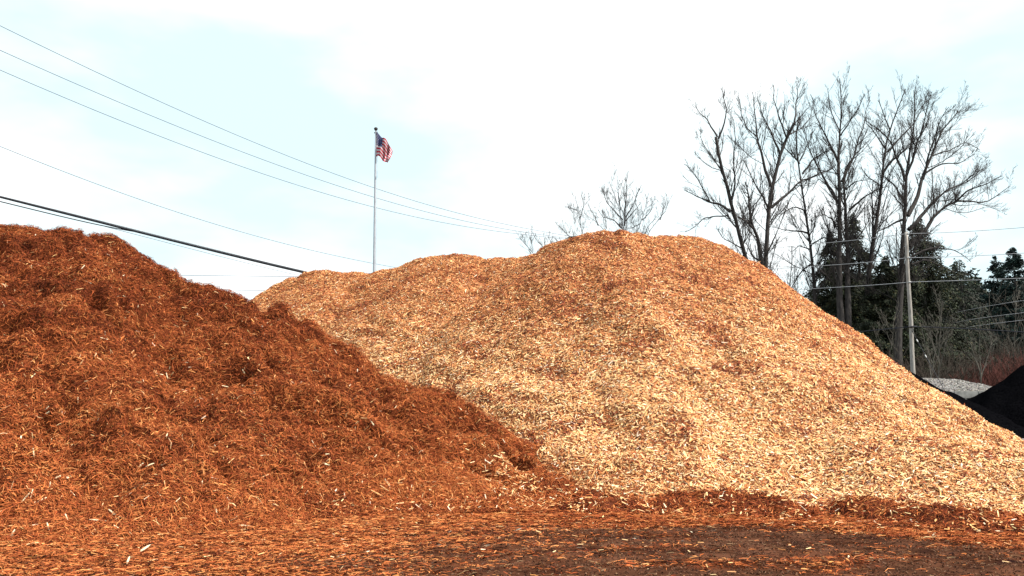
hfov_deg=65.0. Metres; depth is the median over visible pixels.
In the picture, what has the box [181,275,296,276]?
overhead wire
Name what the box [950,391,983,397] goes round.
retaining wall
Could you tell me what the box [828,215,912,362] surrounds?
cedar tree
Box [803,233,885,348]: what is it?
cedar tree
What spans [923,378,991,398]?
gravel heap
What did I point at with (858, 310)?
cedar tree
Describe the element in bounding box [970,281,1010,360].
sapling
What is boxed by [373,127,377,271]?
flagpole
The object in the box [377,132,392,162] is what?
flag
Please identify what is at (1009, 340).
sapling
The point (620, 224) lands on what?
bare tree
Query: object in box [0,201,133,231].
power cable
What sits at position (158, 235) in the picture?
support strand
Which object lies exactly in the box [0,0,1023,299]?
sky
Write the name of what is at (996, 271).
fir tree
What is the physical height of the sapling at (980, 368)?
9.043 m
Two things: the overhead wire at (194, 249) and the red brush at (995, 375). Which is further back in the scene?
the red brush at (995, 375)
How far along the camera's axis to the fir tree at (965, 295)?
92.44 m
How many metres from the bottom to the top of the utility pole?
14.344 m
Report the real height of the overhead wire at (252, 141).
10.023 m
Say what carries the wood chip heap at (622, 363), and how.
on the ground
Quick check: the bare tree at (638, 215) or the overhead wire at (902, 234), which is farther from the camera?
the bare tree at (638, 215)
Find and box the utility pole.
[905,232,916,373]
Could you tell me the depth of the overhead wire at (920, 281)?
56.62 m
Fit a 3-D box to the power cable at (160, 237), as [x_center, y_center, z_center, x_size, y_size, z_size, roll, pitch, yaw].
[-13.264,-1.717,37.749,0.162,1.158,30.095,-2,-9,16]
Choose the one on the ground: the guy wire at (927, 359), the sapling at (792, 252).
the sapling at (792, 252)
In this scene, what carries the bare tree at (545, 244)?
on the ground
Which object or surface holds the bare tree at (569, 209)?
on the ground
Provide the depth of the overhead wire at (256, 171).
53.76 m
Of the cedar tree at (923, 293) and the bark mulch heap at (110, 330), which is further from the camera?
the cedar tree at (923, 293)
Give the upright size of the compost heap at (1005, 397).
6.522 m
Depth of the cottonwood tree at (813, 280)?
80.34 m
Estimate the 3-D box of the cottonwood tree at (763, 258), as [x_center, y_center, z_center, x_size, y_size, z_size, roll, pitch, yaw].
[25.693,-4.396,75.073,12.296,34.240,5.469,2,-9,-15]
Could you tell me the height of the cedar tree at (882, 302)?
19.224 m
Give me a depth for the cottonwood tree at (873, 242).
82.96 m
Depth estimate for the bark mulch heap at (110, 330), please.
13.15 m
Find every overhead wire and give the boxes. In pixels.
[0,50,562,237]
[0,70,561,238]
[0,146,395,267]
[1,26,566,235]
[108,227,298,275]
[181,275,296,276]
[752,227,1023,250]
[779,253,1020,268]
[798,278,1020,289]
[955,300,1023,312]
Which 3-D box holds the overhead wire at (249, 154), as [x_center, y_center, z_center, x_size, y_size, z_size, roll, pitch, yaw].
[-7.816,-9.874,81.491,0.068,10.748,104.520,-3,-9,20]
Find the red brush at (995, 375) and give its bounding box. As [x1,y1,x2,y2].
[944,348,1023,398]
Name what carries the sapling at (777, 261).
on the ground
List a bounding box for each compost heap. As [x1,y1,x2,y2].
[905,369,1023,437]
[966,365,1023,426]
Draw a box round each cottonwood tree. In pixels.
[677,85,769,258]
[724,76,850,274]
[763,95,850,304]
[793,66,897,326]
[835,75,1015,365]
[842,70,945,302]
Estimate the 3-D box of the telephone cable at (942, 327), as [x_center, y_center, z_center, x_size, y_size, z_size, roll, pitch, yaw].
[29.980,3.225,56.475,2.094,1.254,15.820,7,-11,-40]
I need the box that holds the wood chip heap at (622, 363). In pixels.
[252,229,1023,513]
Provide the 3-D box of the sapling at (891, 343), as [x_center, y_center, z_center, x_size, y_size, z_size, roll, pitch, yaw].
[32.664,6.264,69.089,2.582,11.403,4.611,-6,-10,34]
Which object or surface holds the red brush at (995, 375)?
on the ground
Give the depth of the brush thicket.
87.07 m
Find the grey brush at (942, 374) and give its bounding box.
[886,343,1023,385]
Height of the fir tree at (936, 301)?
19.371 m
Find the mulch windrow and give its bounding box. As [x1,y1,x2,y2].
[526,485,1023,535]
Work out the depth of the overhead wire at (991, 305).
72.81 m
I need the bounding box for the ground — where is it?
[0,438,1023,575]
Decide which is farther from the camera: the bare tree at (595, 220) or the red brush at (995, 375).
the bare tree at (595, 220)
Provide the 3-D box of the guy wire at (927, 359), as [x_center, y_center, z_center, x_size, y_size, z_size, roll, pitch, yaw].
[28.997,6.179,54.660,0.072,6.964,3.913,3,-9,-20]
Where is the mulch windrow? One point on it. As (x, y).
(736, 501)
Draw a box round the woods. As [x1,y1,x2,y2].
[853,258,1023,332]
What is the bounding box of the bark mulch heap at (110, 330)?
[0,223,580,546]
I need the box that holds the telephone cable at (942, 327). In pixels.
[858,326,1023,332]
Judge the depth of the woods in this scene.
137.71 m
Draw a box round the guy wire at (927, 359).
[911,330,944,390]
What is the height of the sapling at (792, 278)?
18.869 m
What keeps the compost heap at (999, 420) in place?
on the ground
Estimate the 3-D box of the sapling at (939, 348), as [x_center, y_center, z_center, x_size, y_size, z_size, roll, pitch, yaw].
[34.855,5.983,63.611,3.428,10.371,4.672,0,-8,0]
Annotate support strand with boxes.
[3,196,307,271]
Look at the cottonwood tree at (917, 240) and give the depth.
77.20 m
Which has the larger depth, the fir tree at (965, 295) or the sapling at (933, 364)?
the fir tree at (965, 295)
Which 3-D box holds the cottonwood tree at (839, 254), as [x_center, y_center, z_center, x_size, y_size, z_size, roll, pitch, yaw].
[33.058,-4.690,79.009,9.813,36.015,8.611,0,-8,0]
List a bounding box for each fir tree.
[930,292,983,358]
[940,260,1011,363]
[967,294,992,342]
[971,256,1023,355]
[988,247,1023,361]
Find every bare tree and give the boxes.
[516,224,554,253]
[551,189,590,241]
[572,192,609,229]
[595,168,644,233]
[630,193,656,235]
[642,195,672,234]
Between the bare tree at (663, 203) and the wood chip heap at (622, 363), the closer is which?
the wood chip heap at (622, 363)
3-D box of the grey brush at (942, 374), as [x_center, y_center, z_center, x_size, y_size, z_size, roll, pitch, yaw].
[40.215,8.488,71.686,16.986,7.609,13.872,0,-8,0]
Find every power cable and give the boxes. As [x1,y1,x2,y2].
[0,196,305,272]
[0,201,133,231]
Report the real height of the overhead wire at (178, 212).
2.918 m
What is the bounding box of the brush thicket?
[905,319,1023,366]
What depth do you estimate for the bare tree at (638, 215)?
102.41 m
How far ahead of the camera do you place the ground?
8.79 m
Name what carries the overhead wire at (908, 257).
attached to the utility pole
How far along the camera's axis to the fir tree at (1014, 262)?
112.92 m
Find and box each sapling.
[768,248,800,284]
[770,237,809,294]
[779,252,812,301]
[872,301,909,364]
[907,285,952,377]
[923,299,966,377]
[963,321,999,383]
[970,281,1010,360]
[986,277,1023,369]
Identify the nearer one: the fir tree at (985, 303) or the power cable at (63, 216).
the power cable at (63, 216)
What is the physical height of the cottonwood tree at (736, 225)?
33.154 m
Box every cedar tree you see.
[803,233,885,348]
[821,274,892,354]
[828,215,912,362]
[863,255,952,375]
[893,216,1006,375]

